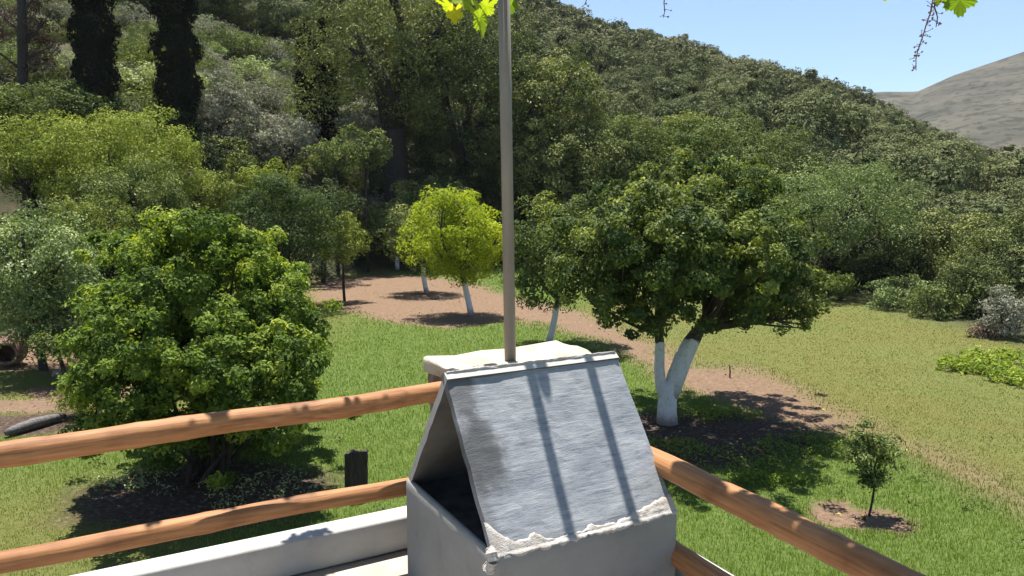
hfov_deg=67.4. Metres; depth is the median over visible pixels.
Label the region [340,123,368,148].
slope shrub
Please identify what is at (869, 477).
sapling
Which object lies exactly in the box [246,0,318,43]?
hill tree
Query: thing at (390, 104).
tall evergreen
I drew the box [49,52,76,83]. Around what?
slope shrub
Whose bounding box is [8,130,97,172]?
undergrowth shrub
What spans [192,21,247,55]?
slope shrub
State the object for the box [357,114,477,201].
evergreen tree
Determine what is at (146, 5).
hill tree
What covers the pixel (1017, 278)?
hill tree
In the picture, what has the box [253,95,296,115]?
bush
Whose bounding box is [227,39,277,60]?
slope shrub
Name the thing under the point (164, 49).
slope shrub
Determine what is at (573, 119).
hill tree
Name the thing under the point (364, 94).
slope shrub
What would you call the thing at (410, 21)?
hill tree
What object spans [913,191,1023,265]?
hill tree
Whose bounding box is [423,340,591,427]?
stone pillar
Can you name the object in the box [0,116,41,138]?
undergrowth shrub
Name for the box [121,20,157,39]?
slope shrub
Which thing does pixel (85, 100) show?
undergrowth shrub
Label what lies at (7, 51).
slope shrub
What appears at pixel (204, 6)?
hill tree
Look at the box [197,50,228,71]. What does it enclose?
slope shrub
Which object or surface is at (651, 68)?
hill tree
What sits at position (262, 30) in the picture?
slope shrub
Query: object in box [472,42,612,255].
tall evergreen
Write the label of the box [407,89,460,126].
hill tree
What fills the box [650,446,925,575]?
log railing
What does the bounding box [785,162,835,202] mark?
hill tree
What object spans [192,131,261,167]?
undergrowth shrub
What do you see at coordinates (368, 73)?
hill tree
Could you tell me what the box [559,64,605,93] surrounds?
hill tree
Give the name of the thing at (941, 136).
hill tree
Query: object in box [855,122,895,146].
hill tree
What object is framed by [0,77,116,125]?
bush
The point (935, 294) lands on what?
bush
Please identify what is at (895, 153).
hill tree
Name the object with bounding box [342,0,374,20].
hill tree
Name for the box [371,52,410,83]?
hill tree
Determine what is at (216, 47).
slope shrub
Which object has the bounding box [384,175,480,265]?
tree
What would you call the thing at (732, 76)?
hill tree
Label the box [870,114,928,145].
hill tree
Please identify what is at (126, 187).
bush
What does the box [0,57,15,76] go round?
slope shrub
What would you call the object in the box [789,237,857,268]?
undergrowth shrub
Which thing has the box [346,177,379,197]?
slope shrub
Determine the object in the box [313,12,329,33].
hill tree
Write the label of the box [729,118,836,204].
evergreen tree
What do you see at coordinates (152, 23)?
slope shrub
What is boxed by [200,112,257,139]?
undergrowth shrub
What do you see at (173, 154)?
undergrowth shrub
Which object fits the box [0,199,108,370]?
tree
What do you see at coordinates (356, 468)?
wooden stump
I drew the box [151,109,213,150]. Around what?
undergrowth shrub
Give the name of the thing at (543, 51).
hill tree
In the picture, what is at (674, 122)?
evergreen tree
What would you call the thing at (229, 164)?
undergrowth shrub
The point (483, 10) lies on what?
grapevine
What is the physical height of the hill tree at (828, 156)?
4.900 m
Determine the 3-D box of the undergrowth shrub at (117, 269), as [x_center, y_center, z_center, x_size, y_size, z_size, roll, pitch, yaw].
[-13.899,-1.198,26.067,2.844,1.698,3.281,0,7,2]
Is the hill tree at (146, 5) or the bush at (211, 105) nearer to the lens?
the bush at (211, 105)
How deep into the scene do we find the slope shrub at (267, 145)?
39.75 m
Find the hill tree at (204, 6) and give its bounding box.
[197,0,250,19]
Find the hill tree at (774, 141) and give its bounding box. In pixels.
[733,131,789,158]
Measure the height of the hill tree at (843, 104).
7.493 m
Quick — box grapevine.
[436,0,977,70]
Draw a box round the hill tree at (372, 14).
[357,4,388,24]
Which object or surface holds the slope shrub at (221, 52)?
on the ground at (440, 304)
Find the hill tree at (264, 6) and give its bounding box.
[242,0,288,32]
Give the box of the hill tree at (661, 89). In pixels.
[639,76,704,103]
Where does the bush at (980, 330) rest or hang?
on the ground at (440, 304)
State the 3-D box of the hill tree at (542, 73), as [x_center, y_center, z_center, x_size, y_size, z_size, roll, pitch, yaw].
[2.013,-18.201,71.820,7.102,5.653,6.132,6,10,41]
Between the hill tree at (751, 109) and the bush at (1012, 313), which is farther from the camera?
the hill tree at (751, 109)
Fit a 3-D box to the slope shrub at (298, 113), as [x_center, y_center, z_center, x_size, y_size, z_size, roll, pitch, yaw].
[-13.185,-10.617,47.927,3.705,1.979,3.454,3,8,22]
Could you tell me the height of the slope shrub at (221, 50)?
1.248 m
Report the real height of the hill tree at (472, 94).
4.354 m
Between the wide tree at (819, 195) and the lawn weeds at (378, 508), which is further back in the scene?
the wide tree at (819, 195)
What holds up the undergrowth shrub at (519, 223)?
on the ground at (440, 304)
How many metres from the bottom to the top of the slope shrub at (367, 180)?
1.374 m
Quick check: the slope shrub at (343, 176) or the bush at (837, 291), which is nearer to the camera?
the bush at (837, 291)
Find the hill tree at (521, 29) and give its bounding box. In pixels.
[473,11,535,61]
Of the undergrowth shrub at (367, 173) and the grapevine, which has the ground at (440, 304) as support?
the undergrowth shrub at (367, 173)
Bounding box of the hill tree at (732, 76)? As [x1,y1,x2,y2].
[723,72,740,79]
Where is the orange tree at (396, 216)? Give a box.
[375,200,455,292]
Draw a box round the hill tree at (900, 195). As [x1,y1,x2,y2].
[801,168,944,268]
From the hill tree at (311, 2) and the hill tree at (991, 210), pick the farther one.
the hill tree at (311, 2)
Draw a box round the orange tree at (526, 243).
[496,190,607,341]
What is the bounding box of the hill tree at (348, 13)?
[333,3,361,26]
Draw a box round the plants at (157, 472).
[87,458,324,509]
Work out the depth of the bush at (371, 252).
39.81 m
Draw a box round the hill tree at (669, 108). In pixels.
[630,99,713,126]
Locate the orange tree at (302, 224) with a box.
[214,172,362,291]
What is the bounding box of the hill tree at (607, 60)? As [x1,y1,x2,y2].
[584,40,643,80]
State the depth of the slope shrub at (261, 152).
39.73 m
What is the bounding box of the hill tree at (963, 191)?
[958,190,991,199]
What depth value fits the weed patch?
17.30 m
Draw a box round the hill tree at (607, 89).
[592,84,656,116]
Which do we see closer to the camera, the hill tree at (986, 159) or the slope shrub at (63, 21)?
the slope shrub at (63, 21)
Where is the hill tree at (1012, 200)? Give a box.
[988,194,1023,213]
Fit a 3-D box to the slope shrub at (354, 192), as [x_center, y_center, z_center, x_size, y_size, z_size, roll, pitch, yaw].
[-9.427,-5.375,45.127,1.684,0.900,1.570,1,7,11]
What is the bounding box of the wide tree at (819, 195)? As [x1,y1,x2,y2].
[758,152,939,291]
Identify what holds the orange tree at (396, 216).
on the ground at (440, 304)
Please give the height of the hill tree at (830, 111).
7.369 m
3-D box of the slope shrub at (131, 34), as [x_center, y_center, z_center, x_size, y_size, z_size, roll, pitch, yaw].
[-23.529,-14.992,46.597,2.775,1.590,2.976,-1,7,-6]
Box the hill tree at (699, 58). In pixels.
[660,55,718,76]
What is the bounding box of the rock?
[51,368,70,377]
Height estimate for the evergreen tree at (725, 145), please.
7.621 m
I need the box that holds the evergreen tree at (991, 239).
[932,206,1023,298]
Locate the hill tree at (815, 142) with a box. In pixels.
[763,118,831,167]
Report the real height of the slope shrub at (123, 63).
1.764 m
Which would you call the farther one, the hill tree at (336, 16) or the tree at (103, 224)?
the hill tree at (336, 16)
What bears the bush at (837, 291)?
on the ground at (440, 304)
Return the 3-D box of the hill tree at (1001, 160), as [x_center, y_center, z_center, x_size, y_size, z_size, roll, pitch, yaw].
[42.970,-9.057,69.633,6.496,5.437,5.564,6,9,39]
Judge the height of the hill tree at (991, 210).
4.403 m
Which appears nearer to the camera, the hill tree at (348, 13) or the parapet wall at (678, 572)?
the parapet wall at (678, 572)
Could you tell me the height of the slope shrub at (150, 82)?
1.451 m
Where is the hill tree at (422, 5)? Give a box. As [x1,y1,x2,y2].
[402,0,443,14]
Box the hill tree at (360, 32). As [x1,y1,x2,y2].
[355,15,417,53]
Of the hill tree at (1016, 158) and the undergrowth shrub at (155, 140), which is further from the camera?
the hill tree at (1016, 158)
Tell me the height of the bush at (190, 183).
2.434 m
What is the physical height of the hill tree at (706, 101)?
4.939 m
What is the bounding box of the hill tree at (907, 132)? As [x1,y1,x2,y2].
[879,124,926,146]
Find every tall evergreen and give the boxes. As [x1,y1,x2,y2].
[282,0,490,205]
[380,0,540,195]
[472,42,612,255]
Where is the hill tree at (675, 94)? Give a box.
[649,88,697,115]
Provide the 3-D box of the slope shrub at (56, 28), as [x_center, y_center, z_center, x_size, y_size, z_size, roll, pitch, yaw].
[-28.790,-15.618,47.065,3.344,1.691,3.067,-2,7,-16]
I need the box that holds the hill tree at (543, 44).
[520,36,579,59]
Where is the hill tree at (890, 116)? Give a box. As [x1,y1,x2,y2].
[862,104,919,129]
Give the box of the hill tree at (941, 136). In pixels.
[923,129,967,143]
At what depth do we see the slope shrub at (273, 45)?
56.01 m
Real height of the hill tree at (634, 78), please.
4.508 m
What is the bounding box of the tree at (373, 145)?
[331,122,393,271]
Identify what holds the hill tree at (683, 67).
on the ground at (440, 304)
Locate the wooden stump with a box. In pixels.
[344,449,367,487]
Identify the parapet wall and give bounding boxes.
[71,506,406,575]
[675,554,733,575]
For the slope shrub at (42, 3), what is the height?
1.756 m
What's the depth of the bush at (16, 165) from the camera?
25.41 m
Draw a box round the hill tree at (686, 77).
[645,72,700,97]
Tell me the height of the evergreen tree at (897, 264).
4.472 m
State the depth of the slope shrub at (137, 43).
43.66 m
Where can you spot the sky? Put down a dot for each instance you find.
(870, 44)
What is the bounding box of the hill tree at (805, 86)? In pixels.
[782,79,842,103]
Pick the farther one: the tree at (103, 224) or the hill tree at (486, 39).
the hill tree at (486, 39)
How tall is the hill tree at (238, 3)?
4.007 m
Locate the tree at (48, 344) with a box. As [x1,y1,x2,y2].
[7,319,86,380]
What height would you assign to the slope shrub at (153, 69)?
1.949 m
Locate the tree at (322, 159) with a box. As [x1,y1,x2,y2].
[298,138,367,272]
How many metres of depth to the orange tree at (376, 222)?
38.76 m
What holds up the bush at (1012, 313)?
on the ground at (440, 304)
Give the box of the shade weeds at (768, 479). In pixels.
[648,404,850,487]
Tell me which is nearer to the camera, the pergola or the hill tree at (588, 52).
the pergola
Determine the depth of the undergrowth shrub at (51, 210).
25.45 m
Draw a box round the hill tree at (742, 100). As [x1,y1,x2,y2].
[735,97,787,110]
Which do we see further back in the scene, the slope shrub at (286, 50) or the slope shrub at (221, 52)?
the slope shrub at (286, 50)
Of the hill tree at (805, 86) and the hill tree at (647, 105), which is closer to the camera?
the hill tree at (647, 105)
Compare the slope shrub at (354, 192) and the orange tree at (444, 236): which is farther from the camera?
the slope shrub at (354, 192)
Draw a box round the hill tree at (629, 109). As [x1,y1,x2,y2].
[606,92,648,122]
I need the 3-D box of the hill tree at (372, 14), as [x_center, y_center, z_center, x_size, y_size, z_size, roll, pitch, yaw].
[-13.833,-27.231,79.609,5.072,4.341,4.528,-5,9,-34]
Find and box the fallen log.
[4,413,66,435]
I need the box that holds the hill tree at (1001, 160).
[995,158,1007,163]
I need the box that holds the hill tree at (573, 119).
[544,110,610,136]
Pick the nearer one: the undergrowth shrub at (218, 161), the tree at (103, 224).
the tree at (103, 224)
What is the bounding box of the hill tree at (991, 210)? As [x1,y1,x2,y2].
[945,199,1019,253]
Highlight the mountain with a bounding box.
[872,52,1023,150]
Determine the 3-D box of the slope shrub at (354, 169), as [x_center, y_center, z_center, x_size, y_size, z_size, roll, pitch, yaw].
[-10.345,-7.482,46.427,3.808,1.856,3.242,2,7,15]
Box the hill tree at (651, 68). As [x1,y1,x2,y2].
[628,63,659,75]
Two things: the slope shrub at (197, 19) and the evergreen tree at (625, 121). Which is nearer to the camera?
the evergreen tree at (625, 121)
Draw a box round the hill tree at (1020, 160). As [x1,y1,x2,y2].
[986,152,1023,191]
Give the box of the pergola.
[498,0,515,361]
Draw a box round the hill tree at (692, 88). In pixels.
[662,82,710,101]
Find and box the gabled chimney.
[406,351,678,575]
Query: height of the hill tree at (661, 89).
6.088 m
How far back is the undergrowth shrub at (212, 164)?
33.32 m
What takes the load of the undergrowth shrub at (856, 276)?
on the ground at (440, 304)
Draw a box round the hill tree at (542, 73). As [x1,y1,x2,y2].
[523,60,570,94]
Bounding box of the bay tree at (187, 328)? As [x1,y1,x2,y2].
[51,205,361,491]
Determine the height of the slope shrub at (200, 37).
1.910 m
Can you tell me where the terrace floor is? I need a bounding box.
[293,549,407,575]
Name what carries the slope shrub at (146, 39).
on the ground at (440, 304)
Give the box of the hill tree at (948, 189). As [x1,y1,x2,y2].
[929,184,1021,211]
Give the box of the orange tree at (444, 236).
[394,185,514,315]
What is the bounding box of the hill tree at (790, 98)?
[774,89,841,106]
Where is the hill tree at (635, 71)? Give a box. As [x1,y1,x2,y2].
[597,64,660,93]
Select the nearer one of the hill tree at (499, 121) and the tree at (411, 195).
the tree at (411, 195)
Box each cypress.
[65,0,123,123]
[146,0,204,135]
[292,23,316,120]
[310,15,343,174]
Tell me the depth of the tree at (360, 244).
28.25 m
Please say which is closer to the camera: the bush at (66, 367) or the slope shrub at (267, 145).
the bush at (66, 367)
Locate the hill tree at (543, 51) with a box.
[522,45,578,78]
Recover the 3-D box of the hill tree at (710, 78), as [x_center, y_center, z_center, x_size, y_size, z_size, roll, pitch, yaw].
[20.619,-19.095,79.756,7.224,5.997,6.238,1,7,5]
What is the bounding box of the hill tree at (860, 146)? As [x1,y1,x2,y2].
[838,134,893,159]
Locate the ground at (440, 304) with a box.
[0,0,1023,575]
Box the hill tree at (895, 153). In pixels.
[824,142,926,182]
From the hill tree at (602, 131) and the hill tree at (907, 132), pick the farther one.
the hill tree at (907, 132)
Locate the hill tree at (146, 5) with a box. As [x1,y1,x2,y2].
[119,0,183,17]
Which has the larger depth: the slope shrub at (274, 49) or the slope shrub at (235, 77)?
the slope shrub at (274, 49)
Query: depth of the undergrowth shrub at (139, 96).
35.93 m
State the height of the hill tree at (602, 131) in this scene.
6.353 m
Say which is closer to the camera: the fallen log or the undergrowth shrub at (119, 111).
the fallen log
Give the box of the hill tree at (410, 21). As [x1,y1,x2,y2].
[386,11,434,47]
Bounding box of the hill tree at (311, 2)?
[298,0,329,14]
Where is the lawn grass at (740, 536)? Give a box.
[0,268,1023,575]
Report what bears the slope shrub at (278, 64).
on the ground at (440, 304)
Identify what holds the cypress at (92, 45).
on the ground at (440, 304)
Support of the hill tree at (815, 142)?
on the ground at (440, 304)
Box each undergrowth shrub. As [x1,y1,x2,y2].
[0,82,46,131]
[0,84,61,123]
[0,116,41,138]
[0,247,101,305]
[0,252,110,306]
[8,84,99,132]
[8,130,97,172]
[11,201,98,245]
[25,118,94,139]
[66,84,132,122]
[68,235,119,277]
[82,121,128,138]
[94,253,111,281]
[102,104,129,119]
[106,86,163,123]
[123,125,193,162]
[133,148,180,168]
[137,196,208,214]
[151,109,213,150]
[173,141,231,175]
[184,132,227,173]
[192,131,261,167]
[194,163,234,183]
[197,157,248,183]
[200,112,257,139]
[211,149,256,181]
[241,143,270,165]
[354,164,383,192]
[360,179,384,211]
[496,216,532,229]
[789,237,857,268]
[808,257,874,288]
[824,249,891,289]
[831,242,910,282]
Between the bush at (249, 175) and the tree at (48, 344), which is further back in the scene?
the bush at (249, 175)
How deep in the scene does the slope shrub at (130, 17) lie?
52.08 m
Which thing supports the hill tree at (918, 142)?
on the ground at (440, 304)
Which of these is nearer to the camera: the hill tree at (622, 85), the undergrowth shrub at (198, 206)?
the undergrowth shrub at (198, 206)
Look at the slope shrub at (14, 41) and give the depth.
41.74 m
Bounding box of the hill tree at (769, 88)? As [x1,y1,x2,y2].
[745,71,782,103]
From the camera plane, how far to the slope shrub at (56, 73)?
38.73 m
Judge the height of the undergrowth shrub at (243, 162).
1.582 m
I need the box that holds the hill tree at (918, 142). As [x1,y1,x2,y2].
[870,133,969,162]
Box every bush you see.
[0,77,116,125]
[0,109,101,214]
[20,103,218,214]
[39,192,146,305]
[45,372,121,418]
[52,356,79,379]
[66,150,192,242]
[143,162,214,216]
[181,169,251,244]
[191,79,260,145]
[225,156,302,238]
[240,110,323,174]
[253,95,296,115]
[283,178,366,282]
[328,209,402,267]
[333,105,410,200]
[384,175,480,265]
[420,200,524,267]
[823,272,856,300]
[856,273,938,311]
[903,277,979,321]
[927,253,1021,319]
[964,320,1005,339]
[975,284,1023,337]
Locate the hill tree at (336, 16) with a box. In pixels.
[323,9,356,38]
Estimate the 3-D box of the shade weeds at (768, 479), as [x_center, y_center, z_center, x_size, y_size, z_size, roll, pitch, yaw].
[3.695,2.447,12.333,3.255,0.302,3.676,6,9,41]
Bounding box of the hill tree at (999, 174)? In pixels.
[973,156,1023,197]
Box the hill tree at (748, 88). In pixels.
[697,77,771,110]
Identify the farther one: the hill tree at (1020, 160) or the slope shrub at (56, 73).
the hill tree at (1020, 160)
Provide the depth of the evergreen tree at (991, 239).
27.61 m
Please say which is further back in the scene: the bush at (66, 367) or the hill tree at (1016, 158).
the hill tree at (1016, 158)
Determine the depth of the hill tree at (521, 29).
80.60 m
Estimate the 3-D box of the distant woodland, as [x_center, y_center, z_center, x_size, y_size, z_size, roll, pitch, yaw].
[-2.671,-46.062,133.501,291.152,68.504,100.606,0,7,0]
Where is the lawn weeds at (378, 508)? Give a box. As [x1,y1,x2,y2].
[93,349,1023,544]
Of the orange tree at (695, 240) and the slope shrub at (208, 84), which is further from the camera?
the slope shrub at (208, 84)
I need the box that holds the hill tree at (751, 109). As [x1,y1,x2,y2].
[711,94,792,137]
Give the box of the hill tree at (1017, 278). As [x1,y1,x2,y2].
[991,234,1023,295]
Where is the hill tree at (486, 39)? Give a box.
[472,28,498,59]
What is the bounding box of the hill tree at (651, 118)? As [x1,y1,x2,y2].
[637,115,664,127]
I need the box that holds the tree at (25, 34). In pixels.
[0,0,69,92]
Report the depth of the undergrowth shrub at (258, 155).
39.29 m
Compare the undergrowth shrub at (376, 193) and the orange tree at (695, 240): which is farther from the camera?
the undergrowth shrub at (376, 193)
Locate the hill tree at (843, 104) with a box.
[785,87,867,146]
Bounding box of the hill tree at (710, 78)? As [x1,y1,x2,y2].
[698,73,739,89]
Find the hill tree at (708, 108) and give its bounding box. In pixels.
[662,92,732,130]
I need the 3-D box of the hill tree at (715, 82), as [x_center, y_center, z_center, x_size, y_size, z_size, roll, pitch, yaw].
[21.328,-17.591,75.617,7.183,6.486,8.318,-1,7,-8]
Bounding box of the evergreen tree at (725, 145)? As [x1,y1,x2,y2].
[656,102,793,196]
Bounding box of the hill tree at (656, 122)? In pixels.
[645,114,729,155]
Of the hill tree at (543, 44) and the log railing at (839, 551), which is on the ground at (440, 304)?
the hill tree at (543, 44)
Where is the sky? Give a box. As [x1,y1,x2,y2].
[558,0,1023,92]
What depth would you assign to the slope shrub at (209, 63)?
44.32 m
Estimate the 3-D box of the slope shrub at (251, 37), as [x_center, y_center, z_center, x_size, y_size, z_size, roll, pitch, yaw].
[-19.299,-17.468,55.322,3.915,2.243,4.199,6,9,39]
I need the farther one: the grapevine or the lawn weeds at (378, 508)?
the lawn weeds at (378, 508)
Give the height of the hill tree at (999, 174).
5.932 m
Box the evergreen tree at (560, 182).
[513,113,650,229]
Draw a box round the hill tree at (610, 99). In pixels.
[561,91,636,123]
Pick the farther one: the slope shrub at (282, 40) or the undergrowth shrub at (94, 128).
the slope shrub at (282, 40)
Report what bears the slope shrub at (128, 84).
on the ground at (440, 304)
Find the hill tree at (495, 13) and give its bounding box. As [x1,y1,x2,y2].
[461,9,497,37]
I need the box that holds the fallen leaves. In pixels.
[5,280,1016,536]
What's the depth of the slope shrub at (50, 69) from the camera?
38.97 m
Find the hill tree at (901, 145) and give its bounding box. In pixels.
[856,141,912,156]
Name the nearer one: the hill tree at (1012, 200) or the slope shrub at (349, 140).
the hill tree at (1012, 200)
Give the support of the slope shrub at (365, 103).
on the ground at (440, 304)
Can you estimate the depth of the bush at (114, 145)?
24.88 m
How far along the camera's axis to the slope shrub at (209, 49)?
49.17 m
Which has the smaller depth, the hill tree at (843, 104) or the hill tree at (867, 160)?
the hill tree at (867, 160)
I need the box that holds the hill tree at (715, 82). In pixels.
[701,73,766,94]
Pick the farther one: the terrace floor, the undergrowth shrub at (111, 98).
the undergrowth shrub at (111, 98)
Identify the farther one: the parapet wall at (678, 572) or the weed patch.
the weed patch
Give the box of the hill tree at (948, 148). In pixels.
[904,134,989,195]
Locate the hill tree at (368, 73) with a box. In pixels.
[345,40,381,86]
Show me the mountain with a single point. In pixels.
(984, 104)
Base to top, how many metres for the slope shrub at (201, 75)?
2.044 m
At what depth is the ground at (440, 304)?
13.78 m
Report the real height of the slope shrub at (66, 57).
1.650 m
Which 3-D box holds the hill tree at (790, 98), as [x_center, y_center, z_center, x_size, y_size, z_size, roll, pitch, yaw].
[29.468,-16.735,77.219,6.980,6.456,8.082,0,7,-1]
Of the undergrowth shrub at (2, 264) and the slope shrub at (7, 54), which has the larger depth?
the slope shrub at (7, 54)
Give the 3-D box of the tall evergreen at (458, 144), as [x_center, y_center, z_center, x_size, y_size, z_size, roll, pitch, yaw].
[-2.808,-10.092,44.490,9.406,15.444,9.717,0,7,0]
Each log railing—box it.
[0,381,441,573]
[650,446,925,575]
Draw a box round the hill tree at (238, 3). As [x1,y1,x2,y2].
[220,0,249,9]
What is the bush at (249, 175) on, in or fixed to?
on the ground at (440, 304)
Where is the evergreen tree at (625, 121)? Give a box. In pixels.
[561,110,671,211]
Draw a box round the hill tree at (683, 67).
[652,57,712,86]
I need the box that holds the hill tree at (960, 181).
[895,149,988,194]
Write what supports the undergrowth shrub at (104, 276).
on the ground at (440, 304)
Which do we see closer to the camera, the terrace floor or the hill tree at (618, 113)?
the terrace floor
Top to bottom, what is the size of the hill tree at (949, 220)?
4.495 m
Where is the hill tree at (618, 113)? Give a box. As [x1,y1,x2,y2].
[607,110,648,131]
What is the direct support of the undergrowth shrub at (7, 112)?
on the ground at (440, 304)
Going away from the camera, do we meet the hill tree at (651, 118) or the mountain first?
the hill tree at (651, 118)
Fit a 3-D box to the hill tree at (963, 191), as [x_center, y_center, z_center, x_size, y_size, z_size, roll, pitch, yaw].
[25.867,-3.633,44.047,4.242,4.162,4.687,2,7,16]
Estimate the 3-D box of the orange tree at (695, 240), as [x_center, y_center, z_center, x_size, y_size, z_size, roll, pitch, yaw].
[3.185,-0.155,13.381,5.623,5.239,6.375,0,7,0]
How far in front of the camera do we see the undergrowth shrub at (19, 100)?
31.48 m
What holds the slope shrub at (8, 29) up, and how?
on the ground at (440, 304)
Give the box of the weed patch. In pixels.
[935,345,1023,387]
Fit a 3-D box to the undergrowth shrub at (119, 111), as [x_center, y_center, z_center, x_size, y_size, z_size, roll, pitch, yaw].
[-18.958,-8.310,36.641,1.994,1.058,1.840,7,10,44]
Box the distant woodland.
[409,0,1023,160]
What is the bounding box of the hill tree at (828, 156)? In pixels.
[776,144,846,184]
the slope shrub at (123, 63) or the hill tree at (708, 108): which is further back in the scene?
the hill tree at (708, 108)
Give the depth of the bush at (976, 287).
24.48 m
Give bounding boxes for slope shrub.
[0,0,29,14]
[0,19,16,45]
[0,37,47,56]
[0,44,16,74]
[0,47,69,82]
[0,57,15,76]
[1,43,29,57]
[3,16,63,41]
[5,8,60,36]
[13,0,63,18]
[29,54,77,84]
[29,61,75,86]
[30,0,70,22]
[36,21,66,41]
[38,30,62,41]
[41,0,74,22]
[47,52,84,70]
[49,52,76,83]
[50,31,74,42]
[55,14,123,41]
[60,13,73,23]
[85,61,156,94]
[104,0,134,13]
[105,0,135,25]
[107,2,138,24]
[109,1,159,32]
[112,50,162,72]
[113,39,152,64]
[113,71,152,94]
[114,26,146,50]
[116,38,153,63]
[117,0,149,13]
[117,60,149,86]
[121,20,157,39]
[132,76,165,96]
[133,36,209,63]
[133,40,216,72]
[135,18,158,30]
[141,82,213,100]
[142,61,195,92]
[146,71,210,91]
[188,12,218,26]
[189,14,238,47]
[191,29,213,46]
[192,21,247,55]
[194,58,228,75]
[195,67,228,95]
[197,35,213,49]
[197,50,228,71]
[199,74,221,96]
[201,39,227,55]
[201,76,242,95]
[202,63,245,91]
[202,103,277,140]
[203,48,227,65]
[204,40,232,58]
[204,41,228,56]
[210,0,249,24]
[216,30,271,58]
[223,72,244,84]
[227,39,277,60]
[229,54,276,81]
[231,13,261,29]
[233,76,290,106]
[238,36,288,63]
[238,79,295,115]
[240,130,297,164]
[244,145,271,163]
[249,20,279,35]
[256,37,290,55]
[260,41,287,58]
[267,36,295,58]
[267,58,295,71]
[270,75,296,96]
[275,40,296,68]
[277,101,319,123]
[288,149,341,179]
[329,171,353,184]
[338,153,366,175]
[339,94,377,123]
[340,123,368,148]
[340,190,385,218]
[343,189,363,200]
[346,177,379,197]
[349,166,382,181]
[349,174,383,190]
[353,87,375,100]
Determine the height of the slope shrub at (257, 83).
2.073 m
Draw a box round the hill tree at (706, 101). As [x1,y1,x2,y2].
[691,99,724,115]
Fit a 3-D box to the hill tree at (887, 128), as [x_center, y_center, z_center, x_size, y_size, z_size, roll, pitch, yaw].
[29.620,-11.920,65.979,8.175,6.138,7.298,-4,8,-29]
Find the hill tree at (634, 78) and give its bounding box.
[613,75,650,93]
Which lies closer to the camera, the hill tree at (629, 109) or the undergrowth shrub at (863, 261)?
the undergrowth shrub at (863, 261)
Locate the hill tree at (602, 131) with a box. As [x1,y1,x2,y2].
[573,118,635,154]
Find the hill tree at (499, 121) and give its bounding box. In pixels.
[470,82,560,129]
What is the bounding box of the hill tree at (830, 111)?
[753,88,877,152]
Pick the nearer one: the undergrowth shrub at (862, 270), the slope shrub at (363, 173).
the undergrowth shrub at (862, 270)
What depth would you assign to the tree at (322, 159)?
36.24 m
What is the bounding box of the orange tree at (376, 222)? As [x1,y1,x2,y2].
[355,193,422,269]
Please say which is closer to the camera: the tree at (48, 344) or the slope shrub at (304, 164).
the tree at (48, 344)
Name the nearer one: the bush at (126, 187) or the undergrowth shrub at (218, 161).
the bush at (126, 187)
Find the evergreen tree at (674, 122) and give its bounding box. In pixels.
[607,109,723,199]
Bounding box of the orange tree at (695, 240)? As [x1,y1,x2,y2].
[534,129,859,425]
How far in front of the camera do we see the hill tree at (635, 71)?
76.78 m
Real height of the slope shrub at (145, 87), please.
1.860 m
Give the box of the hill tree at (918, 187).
[905,181,938,204]
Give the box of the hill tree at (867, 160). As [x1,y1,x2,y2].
[838,152,915,187]
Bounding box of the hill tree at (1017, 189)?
[984,175,1023,203]
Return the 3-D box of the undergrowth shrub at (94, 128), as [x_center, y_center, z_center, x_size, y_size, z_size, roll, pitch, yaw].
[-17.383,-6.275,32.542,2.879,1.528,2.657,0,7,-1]
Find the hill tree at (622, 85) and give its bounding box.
[593,72,647,106]
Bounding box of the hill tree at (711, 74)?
[705,71,740,83]
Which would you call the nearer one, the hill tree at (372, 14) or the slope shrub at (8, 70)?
the slope shrub at (8, 70)
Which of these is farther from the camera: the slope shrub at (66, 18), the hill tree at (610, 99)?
the hill tree at (610, 99)
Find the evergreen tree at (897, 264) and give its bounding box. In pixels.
[852,207,984,287]
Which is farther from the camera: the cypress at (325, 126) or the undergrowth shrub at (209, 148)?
the cypress at (325, 126)
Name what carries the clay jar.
on the ground at (440, 304)
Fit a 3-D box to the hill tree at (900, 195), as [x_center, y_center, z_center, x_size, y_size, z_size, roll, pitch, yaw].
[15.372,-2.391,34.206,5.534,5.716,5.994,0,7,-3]
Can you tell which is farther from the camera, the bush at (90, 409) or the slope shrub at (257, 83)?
the slope shrub at (257, 83)
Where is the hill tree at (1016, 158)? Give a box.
[979,154,1021,191]
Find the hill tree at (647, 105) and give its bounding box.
[637,99,669,114]
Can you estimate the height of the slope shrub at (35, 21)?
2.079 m
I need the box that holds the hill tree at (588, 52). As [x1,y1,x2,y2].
[546,30,600,74]
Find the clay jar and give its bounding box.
[0,334,27,365]
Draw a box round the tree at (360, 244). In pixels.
[313,211,372,300]
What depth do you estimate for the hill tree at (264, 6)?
62.38 m
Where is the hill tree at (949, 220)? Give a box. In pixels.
[860,194,965,269]
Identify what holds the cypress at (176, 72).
on the ground at (440, 304)
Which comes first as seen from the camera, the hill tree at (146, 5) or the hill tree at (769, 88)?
the hill tree at (146, 5)
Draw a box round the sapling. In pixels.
[838,415,906,516]
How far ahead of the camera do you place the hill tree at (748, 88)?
66.28 m
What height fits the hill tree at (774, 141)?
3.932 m
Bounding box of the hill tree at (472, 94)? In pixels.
[458,81,490,111]
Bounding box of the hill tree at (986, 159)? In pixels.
[953,139,996,173]
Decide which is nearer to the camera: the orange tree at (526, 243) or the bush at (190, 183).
the orange tree at (526, 243)
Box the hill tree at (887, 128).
[857,114,903,140]
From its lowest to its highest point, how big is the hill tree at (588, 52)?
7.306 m
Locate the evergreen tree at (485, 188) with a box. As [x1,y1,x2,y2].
[448,120,573,230]
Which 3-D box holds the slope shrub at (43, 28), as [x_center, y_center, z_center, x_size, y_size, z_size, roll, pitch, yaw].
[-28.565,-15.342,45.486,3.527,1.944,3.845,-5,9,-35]
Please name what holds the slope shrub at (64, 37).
on the ground at (440, 304)

